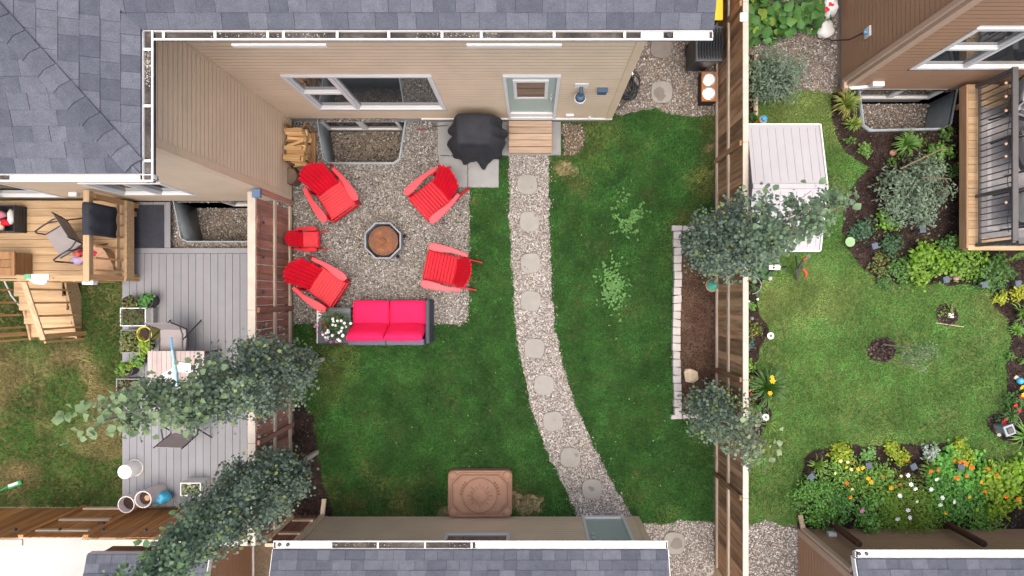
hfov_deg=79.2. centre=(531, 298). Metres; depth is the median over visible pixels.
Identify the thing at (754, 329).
plant
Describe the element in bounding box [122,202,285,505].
deck
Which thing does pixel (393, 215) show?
gravel
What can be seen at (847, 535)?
garden post
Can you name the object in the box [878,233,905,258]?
plant
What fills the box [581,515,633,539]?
door
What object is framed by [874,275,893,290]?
plant
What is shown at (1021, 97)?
armchair
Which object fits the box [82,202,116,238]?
towel
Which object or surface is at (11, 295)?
white pipe
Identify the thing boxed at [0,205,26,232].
toy crate
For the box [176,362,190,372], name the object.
paper tray
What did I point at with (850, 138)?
plant
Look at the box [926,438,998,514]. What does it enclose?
nasturtium
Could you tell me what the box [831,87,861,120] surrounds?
daylily
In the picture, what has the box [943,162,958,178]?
plant
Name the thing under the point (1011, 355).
plant
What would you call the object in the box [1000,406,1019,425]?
daylily
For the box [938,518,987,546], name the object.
garden post
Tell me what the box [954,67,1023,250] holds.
deck
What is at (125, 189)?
window
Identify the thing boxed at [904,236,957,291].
shrub
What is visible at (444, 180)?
adirondack chair
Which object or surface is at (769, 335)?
solar light
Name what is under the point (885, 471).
iris
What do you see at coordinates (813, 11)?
rhubarb
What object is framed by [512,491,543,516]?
worn soil
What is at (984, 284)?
path light
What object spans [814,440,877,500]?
marigolds
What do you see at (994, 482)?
sweet potato vine
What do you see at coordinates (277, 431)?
fence
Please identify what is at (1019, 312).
daylily
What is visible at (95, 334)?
dry lawn
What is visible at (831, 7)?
sack
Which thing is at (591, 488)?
stepping stone
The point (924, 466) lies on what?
iris
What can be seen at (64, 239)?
patio chair
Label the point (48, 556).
concrete pad
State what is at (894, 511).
cosmos
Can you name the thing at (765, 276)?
plant
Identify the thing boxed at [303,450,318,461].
tree stake
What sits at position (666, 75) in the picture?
gravel side yard
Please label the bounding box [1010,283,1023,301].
plant
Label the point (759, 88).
shrub
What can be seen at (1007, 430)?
lantern
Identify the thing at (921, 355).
sapling
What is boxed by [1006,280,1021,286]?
path light
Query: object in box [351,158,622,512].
stray gravel
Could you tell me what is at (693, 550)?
gravel lane
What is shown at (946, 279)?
path light
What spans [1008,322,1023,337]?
daylily
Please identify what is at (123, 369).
flower pot
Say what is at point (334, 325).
potted flowers
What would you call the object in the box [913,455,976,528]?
zinnia
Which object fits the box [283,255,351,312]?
adirondack chair
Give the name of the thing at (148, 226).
door mat
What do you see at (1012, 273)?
plant
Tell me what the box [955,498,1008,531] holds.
vine
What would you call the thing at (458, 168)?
patio slab
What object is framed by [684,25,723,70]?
wheeled bin
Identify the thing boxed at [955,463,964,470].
path light
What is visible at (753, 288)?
plant
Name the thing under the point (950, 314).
sapling
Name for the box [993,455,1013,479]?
iris
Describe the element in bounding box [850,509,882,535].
vine
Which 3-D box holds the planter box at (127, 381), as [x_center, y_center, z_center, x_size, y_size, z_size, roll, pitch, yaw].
[-7.617,1.687,11.731,0.446,0.238,0.340,0,90,0]
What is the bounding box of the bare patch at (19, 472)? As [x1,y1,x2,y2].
[12,469,26,478]
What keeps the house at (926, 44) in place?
on the ground at (263, 554)
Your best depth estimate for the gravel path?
12.00 m
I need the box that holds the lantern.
[993,422,1015,436]
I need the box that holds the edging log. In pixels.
[753,54,758,115]
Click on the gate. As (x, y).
(84, 520)
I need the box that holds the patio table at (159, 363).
[148,349,221,408]
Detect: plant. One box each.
[749,276,762,298]
[749,298,758,310]
[749,321,762,338]
[749,339,754,350]
[749,358,756,372]
[749,399,756,413]
[750,258,775,281]
[753,403,765,413]
[762,412,779,435]
[791,494,811,517]
[842,135,855,144]
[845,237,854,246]
[846,215,878,243]
[856,141,872,159]
[864,251,891,277]
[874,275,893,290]
[875,206,902,232]
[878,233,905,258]
[885,253,912,288]
[887,156,899,167]
[916,132,929,147]
[923,139,957,162]
[934,231,961,258]
[938,126,956,141]
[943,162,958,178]
[990,286,1009,305]
[992,281,1008,291]
[992,411,1006,424]
[998,452,1023,507]
[999,266,1018,281]
[1000,385,1023,417]
[1004,351,1017,360]
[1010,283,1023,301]
[1017,354,1023,364]
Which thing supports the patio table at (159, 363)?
on the deck at (190, 288)
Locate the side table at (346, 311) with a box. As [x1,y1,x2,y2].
[317,307,352,343]
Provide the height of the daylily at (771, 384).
0.460 m
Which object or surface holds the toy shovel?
on the dry lawn at (95, 334)
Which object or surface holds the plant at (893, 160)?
on the shrub bed at (867, 189)
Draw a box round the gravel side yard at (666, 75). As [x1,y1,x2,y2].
[617,24,714,116]
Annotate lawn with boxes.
[0,202,287,506]
[294,108,712,523]
[718,90,1023,524]
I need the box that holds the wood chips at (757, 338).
[749,264,774,437]
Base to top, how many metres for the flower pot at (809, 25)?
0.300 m
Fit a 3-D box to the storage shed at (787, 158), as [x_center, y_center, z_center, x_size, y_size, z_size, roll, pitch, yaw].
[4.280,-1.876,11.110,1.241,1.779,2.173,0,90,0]
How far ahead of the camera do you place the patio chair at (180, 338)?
11.42 m
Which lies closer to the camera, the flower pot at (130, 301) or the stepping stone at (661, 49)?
the flower pot at (130, 301)
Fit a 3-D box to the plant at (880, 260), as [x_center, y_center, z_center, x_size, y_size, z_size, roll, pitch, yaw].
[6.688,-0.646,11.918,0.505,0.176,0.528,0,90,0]
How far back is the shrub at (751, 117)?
11.86 m
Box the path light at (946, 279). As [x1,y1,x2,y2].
[935,276,949,282]
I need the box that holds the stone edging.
[670,225,698,418]
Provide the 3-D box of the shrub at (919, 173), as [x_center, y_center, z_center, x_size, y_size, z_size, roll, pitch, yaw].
[7.125,-1.984,11.397,1.450,1.213,1.624,41,90,0]
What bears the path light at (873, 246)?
on the shrub bed at (867, 189)
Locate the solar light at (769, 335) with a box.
[766,332,773,338]
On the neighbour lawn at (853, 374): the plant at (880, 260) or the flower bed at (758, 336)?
the flower bed at (758, 336)
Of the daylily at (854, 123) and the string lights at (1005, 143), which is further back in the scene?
the daylily at (854, 123)
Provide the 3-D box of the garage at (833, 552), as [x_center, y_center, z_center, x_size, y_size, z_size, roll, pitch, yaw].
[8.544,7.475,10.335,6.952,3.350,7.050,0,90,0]
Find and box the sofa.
[346,300,433,344]
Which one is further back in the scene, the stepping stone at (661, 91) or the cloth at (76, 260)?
the stepping stone at (661, 91)
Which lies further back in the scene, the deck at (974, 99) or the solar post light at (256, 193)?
the deck at (974, 99)
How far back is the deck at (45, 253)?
11.40 m
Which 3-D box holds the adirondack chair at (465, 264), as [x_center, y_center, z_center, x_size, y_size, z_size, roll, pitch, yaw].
[-1.505,-0.522,11.525,1.030,0.959,0.852,12,90,0]
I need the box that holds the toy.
[0,219,10,225]
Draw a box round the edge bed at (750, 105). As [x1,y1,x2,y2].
[749,55,753,119]
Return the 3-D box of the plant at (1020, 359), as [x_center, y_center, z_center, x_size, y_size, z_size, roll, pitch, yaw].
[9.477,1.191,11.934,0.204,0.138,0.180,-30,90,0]
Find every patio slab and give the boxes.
[438,122,452,155]
[439,156,466,187]
[468,159,498,187]
[502,122,560,155]
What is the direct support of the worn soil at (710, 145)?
on the lawn at (347, 437)
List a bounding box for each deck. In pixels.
[0,190,139,282]
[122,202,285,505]
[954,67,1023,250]
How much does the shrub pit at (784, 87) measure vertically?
0.001 m
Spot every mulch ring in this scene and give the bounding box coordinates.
[868,338,894,361]
[936,305,958,325]
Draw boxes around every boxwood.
[786,467,851,530]
[817,481,860,529]
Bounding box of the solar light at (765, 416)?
[762,414,768,420]
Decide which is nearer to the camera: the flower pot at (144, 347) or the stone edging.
the flower pot at (144, 347)
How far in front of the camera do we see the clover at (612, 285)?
11.94 m
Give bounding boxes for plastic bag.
[24,274,48,284]
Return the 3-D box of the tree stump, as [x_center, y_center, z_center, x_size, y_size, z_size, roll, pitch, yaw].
[-4.575,-2.316,11.844,0.312,0.312,0.315,0,90,0]
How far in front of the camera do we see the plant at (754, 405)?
11.88 m
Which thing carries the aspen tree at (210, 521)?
on the mulch bed at (307, 507)
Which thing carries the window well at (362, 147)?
attached to the house at (166, 100)
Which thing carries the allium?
on the border bed at (1013, 310)
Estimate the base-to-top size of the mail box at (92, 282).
0.130 m
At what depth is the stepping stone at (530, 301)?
11.96 m
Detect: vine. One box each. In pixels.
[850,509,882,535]
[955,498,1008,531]
[970,459,1023,525]
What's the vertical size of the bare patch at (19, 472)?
0.034 m
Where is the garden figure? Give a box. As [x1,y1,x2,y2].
[753,115,766,122]
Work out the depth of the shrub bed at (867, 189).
11.99 m
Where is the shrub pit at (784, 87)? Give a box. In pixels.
[768,71,793,96]
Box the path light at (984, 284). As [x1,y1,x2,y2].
[972,281,987,287]
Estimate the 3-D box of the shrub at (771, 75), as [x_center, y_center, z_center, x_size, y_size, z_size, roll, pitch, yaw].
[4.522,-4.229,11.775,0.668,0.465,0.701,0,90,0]
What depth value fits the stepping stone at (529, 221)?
11.96 m
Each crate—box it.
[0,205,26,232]
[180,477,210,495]
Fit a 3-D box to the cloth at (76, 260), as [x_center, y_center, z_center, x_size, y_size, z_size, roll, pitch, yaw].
[-8.288,-0.696,11.300,0.254,0.156,0.186,32,90,0]
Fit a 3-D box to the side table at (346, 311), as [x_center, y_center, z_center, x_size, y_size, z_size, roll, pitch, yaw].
[-3.706,0.516,11.788,0.631,0.424,0.695,0,90,0]
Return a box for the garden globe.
[699,279,718,291]
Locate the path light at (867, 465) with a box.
[859,461,872,468]
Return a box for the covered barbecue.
[447,113,508,169]
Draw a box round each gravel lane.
[644,520,714,575]
[749,520,797,575]
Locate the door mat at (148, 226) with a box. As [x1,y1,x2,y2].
[134,205,163,247]
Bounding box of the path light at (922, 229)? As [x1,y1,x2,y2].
[912,226,925,232]
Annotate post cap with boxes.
[740,12,747,21]
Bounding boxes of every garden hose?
[616,69,640,109]
[826,32,862,40]
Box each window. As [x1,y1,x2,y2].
[0,182,66,197]
[77,183,197,195]
[225,203,246,205]
[280,74,446,110]
[320,122,403,129]
[443,532,509,539]
[861,89,947,98]
[909,26,1023,69]
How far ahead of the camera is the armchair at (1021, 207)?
10.77 m
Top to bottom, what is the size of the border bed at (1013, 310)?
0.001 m
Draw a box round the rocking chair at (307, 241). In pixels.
[284,227,328,251]
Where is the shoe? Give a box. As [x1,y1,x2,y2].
[7,209,16,224]
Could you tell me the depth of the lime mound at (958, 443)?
11.86 m
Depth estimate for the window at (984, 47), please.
10.20 m
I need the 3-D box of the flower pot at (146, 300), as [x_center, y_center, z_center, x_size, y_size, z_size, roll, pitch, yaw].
[-7.218,0.037,11.645,0.284,0.409,0.347,30,90,0]
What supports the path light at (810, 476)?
on the flower bed at (906, 468)
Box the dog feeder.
[698,72,716,105]
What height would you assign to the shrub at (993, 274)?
0.467 m
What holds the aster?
on the flower bed at (906, 468)
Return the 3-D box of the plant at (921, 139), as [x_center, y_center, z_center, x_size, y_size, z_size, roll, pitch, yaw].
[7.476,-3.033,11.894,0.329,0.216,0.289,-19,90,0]
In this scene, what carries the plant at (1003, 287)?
on the border bed at (1013, 310)
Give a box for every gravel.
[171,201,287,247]
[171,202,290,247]
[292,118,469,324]
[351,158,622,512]
[561,123,586,155]
[615,41,714,117]
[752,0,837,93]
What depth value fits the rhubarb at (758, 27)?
11.70 m
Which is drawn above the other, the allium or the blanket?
the blanket
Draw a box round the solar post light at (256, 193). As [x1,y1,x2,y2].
[252,189,261,197]
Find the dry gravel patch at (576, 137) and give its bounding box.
[561,123,585,155]
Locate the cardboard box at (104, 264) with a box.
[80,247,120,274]
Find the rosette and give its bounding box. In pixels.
[860,446,875,460]
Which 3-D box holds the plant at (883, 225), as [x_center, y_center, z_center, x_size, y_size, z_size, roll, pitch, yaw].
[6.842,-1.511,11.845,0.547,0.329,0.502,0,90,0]
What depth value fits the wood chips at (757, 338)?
11.99 m
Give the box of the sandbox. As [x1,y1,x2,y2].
[448,468,511,516]
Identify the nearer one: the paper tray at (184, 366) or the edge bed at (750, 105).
the paper tray at (184, 366)
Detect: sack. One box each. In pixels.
[154,490,171,503]
[817,19,834,38]
[821,0,838,19]
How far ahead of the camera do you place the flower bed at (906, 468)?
11.99 m
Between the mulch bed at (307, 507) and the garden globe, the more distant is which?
the mulch bed at (307, 507)
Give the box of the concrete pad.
[0,537,253,575]
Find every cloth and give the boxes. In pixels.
[69,256,82,265]
[72,247,82,257]
[78,250,96,255]
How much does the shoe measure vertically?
0.150 m
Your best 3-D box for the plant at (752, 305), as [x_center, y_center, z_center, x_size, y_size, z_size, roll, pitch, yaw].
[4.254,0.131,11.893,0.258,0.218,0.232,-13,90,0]
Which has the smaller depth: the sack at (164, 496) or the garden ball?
the sack at (164, 496)
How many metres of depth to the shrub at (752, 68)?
11.79 m
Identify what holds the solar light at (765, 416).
on the flower bed at (758, 336)
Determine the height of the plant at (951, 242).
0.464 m
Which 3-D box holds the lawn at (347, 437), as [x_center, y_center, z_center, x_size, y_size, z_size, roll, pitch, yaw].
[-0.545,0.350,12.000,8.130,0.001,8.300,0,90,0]
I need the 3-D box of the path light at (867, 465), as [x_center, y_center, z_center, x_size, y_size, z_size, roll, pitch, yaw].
[6.355,3.156,11.825,0.116,0.349,0.116,-11,90,0]
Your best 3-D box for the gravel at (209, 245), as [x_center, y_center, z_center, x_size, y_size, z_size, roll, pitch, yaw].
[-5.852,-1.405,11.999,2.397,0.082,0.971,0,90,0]
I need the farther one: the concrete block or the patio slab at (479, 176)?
the patio slab at (479, 176)
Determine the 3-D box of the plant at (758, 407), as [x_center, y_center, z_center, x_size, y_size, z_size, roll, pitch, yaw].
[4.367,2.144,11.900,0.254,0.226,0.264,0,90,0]
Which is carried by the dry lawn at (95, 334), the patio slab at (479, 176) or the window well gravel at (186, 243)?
the window well gravel at (186, 243)
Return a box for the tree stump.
[287,168,301,186]
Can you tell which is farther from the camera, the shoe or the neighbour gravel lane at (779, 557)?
the neighbour gravel lane at (779, 557)
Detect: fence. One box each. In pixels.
[0,505,250,545]
[247,187,293,545]
[265,516,315,546]
[713,0,748,575]
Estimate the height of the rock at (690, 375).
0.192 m
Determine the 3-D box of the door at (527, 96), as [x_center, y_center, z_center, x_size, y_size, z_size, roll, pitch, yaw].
[0.000,-3.459,10.615,0.900,2.230,0.142,0,90,0]
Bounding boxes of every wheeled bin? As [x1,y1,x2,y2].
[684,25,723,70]
[714,0,722,23]
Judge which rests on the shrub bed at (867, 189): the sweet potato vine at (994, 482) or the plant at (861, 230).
the plant at (861, 230)
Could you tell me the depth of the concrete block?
11.74 m
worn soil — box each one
[437,506,450,516]
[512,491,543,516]
[552,160,578,176]
[703,143,714,151]
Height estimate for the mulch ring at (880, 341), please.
0.001 m
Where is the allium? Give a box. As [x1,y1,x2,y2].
[1009,415,1023,454]
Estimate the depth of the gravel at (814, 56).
12.00 m
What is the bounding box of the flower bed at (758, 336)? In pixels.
[749,258,774,436]
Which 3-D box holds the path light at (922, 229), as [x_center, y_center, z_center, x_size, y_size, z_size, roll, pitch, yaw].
[7.371,-1.292,11.825,0.116,0.349,0.116,-6,90,0]
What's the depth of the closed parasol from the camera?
11.11 m
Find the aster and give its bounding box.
[853,486,895,527]
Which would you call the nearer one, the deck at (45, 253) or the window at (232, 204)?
the deck at (45, 253)
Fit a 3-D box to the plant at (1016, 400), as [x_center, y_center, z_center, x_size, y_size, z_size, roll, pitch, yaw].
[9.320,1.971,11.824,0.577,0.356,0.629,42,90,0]
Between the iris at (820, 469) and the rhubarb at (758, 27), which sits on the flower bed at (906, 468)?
the iris at (820, 469)
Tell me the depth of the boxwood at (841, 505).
11.76 m
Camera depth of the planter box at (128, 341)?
11.56 m
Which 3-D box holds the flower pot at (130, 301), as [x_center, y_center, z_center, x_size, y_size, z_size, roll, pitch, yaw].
[-7.542,0.085,11.690,0.342,0.320,0.285,-15,90,0]
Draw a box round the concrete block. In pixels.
[151,308,157,322]
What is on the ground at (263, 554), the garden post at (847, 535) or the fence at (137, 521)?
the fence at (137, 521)
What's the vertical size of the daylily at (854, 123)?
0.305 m
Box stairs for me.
[0,281,86,342]
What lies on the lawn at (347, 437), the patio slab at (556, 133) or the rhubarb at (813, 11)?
the patio slab at (556, 133)
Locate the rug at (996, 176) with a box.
[982,108,1023,237]
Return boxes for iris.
[807,455,827,476]
[874,461,892,480]
[917,457,943,476]
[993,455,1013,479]
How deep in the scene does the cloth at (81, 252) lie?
11.14 m
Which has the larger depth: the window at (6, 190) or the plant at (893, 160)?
the plant at (893, 160)
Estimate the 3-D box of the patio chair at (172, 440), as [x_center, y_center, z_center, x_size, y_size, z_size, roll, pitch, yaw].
[-6.411,2.329,11.384,0.618,0.944,0.684,2,90,0]
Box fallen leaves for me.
[301,128,708,507]
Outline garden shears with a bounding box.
[795,256,807,279]
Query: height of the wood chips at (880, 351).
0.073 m
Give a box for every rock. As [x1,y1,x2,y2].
[684,368,697,382]
[889,150,896,155]
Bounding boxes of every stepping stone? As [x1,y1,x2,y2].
[517,174,536,194]
[519,211,539,231]
[520,253,540,272]
[520,291,540,310]
[524,338,544,357]
[534,374,553,394]
[543,411,562,431]
[560,447,580,467]
[582,478,601,498]
[650,41,671,58]
[651,81,672,102]
[663,532,684,553]
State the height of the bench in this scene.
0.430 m
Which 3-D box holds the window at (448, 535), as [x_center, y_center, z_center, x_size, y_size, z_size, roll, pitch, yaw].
[-0.959,4.198,10.695,1.147,0.710,0.037,0,90,0]
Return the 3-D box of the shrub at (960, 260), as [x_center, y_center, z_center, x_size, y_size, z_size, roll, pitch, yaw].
[8.293,-0.698,11.796,0.926,0.430,0.881,0,90,0]
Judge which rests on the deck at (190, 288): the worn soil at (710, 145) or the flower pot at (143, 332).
the flower pot at (143, 332)
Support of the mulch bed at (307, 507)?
on the lawn at (347, 437)
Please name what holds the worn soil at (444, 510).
on the lawn at (347, 437)
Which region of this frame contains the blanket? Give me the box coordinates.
[0,210,6,218]
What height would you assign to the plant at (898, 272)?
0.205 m
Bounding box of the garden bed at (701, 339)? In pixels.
[679,231,714,419]
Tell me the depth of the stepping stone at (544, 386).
11.96 m
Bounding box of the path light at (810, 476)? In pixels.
[804,472,815,480]
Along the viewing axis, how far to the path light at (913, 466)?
11.65 m
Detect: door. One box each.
[502,74,560,118]
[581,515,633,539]
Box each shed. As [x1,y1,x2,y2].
[83,538,251,575]
[723,123,827,252]
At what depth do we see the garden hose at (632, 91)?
11.75 m
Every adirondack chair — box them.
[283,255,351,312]
[298,162,361,222]
[404,164,469,223]
[420,243,482,291]
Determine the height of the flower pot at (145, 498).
0.550 m
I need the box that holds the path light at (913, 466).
[905,462,917,470]
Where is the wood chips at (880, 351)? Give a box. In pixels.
[867,337,896,362]
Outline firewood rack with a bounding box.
[283,123,316,167]
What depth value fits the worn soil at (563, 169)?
12.00 m
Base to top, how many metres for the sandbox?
0.262 m
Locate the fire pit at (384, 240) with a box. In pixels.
[364,222,406,258]
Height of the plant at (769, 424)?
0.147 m
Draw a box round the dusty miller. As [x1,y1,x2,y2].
[920,442,940,461]
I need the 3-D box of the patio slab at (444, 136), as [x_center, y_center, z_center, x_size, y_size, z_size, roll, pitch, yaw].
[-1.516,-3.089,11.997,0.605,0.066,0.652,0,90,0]
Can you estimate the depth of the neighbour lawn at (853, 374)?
12.01 m
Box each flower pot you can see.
[114,359,138,377]
[118,489,144,512]
[121,295,140,309]
[128,353,147,369]
[134,484,167,507]
[136,292,159,308]
[136,326,158,341]
[137,337,154,356]
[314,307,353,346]
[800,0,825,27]
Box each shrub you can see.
[741,36,811,107]
[749,59,758,76]
[749,59,782,91]
[749,110,757,122]
[867,147,957,235]
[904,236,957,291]
[943,244,989,283]
[970,251,1018,293]
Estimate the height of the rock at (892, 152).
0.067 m
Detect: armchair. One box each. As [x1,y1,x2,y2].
[988,75,1023,120]
[990,130,1023,176]
[992,187,1023,229]
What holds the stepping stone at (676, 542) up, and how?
on the gravel lane at (693, 550)
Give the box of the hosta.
[891,128,922,157]
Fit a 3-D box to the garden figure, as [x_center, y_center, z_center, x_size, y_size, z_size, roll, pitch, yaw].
[4.349,-3.304,11.727,0.240,0.545,0.234,0,90,0]
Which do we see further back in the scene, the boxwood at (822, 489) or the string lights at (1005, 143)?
the boxwood at (822, 489)
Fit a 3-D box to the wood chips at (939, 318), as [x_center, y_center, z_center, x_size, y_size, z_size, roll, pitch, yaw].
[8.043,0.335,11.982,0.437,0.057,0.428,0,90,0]
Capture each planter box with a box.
[116,377,144,395]
[118,307,154,325]
[119,329,142,352]
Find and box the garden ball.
[1016,377,1023,383]
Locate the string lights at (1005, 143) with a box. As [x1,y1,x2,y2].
[1004,77,1009,231]
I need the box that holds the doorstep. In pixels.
[509,121,551,153]
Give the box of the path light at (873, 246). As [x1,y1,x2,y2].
[865,242,878,249]
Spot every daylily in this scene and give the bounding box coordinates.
[749,365,794,411]
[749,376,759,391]
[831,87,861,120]
[840,113,863,131]
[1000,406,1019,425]
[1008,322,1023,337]
[1013,301,1023,326]
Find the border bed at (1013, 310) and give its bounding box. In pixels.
[986,258,1023,445]
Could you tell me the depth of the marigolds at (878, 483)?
11.82 m
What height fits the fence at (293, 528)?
1.405 m
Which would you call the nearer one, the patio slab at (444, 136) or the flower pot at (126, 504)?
the flower pot at (126, 504)
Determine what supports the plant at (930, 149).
on the shrub bed at (867, 189)
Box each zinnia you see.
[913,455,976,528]
[934,478,1003,531]
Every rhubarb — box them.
[748,0,797,47]
[775,0,831,38]
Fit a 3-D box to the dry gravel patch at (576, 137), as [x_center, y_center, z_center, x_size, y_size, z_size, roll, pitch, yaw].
[0.820,-3.077,11.996,0.497,0.001,0.648,0,90,0]
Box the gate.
[23,507,122,537]
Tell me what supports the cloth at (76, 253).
on the deck at (45, 253)
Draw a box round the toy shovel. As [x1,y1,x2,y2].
[0,480,21,491]
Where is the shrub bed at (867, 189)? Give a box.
[830,90,1021,285]
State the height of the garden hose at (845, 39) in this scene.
1.036 m
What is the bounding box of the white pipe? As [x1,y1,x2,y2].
[4,281,18,305]
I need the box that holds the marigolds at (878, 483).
[846,455,908,509]
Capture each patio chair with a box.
[34,212,107,263]
[142,320,201,350]
[153,416,211,448]
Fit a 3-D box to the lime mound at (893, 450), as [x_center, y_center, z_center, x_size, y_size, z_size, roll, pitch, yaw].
[7.036,2.981,11.872,0.372,0.264,0.669,-42,90,0]
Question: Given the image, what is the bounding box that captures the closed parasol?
[170,337,177,386]
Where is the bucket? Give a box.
[118,459,142,478]
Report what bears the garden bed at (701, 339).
on the lawn at (347, 437)
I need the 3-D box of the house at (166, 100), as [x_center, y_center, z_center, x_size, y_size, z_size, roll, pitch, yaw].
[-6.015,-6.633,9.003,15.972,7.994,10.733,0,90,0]
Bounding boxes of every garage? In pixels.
[269,499,670,575]
[798,515,1023,575]
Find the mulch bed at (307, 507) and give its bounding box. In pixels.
[292,401,332,518]
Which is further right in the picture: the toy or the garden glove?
the garden glove
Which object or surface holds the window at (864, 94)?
in the house at (926, 44)
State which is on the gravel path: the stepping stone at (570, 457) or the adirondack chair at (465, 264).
the stepping stone at (570, 457)
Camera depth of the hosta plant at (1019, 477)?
11.72 m
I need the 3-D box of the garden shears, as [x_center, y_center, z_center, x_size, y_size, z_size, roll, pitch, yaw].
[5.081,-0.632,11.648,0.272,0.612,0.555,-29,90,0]
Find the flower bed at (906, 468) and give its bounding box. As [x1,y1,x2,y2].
[797,443,1023,528]
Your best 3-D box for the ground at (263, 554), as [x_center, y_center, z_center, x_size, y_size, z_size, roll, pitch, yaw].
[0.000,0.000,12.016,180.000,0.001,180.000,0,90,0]
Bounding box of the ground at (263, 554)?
[1,0,954,575]
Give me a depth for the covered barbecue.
11.03 m
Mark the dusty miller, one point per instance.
(932, 454)
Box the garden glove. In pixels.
[769,264,786,269]
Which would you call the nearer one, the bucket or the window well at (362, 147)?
the bucket
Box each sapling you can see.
[883,338,950,371]
[938,300,954,317]
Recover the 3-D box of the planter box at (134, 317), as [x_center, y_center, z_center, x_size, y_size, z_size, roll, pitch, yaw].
[-7.444,0.353,11.656,0.512,0.388,0.372,0,90,0]
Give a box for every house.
[0,0,716,205]
[839,0,1023,101]
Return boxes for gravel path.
[508,156,629,516]
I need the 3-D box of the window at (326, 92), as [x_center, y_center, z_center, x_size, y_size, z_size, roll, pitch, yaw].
[-2.700,-3.465,10.360,2.320,1.720,0.130,0,90,0]
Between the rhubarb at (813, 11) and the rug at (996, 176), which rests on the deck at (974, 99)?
the rug at (996, 176)
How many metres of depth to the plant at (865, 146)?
11.90 m
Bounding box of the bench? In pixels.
[0,251,32,275]
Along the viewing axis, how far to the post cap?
10.39 m
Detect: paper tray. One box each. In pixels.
[161,368,177,379]
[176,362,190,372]
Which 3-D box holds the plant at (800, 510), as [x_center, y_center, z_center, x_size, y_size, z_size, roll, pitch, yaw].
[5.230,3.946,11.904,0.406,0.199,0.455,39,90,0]
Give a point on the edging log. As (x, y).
(755, 107)
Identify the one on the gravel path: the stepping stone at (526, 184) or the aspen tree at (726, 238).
the stepping stone at (526, 184)
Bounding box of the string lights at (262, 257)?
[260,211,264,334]
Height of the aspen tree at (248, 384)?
6.459 m
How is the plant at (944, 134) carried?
on the shrub bed at (867, 189)
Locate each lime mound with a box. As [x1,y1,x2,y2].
[826,441,853,467]
[884,437,912,466]
[950,436,975,467]
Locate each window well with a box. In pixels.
[173,201,246,241]
[316,120,406,163]
[857,89,957,131]
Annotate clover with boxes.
[593,250,631,325]
[609,179,650,240]
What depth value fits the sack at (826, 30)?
11.81 m
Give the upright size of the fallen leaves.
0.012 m
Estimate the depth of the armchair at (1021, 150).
10.86 m
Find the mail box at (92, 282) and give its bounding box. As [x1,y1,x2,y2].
[82,280,97,284]
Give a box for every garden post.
[825,518,861,546]
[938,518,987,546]
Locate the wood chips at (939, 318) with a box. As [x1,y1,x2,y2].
[937,304,958,325]
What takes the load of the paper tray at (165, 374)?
on the patio table at (159, 363)
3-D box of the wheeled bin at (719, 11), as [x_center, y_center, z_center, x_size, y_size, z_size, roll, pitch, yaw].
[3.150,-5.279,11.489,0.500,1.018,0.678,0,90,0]
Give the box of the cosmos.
[867,463,955,536]
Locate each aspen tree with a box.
[51,312,335,445]
[102,434,318,575]
[674,176,861,288]
[677,377,783,471]
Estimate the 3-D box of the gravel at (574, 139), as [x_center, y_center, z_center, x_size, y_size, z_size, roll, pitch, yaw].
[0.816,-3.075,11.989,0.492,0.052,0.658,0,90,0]
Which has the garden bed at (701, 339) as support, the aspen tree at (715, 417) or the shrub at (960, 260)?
the aspen tree at (715, 417)

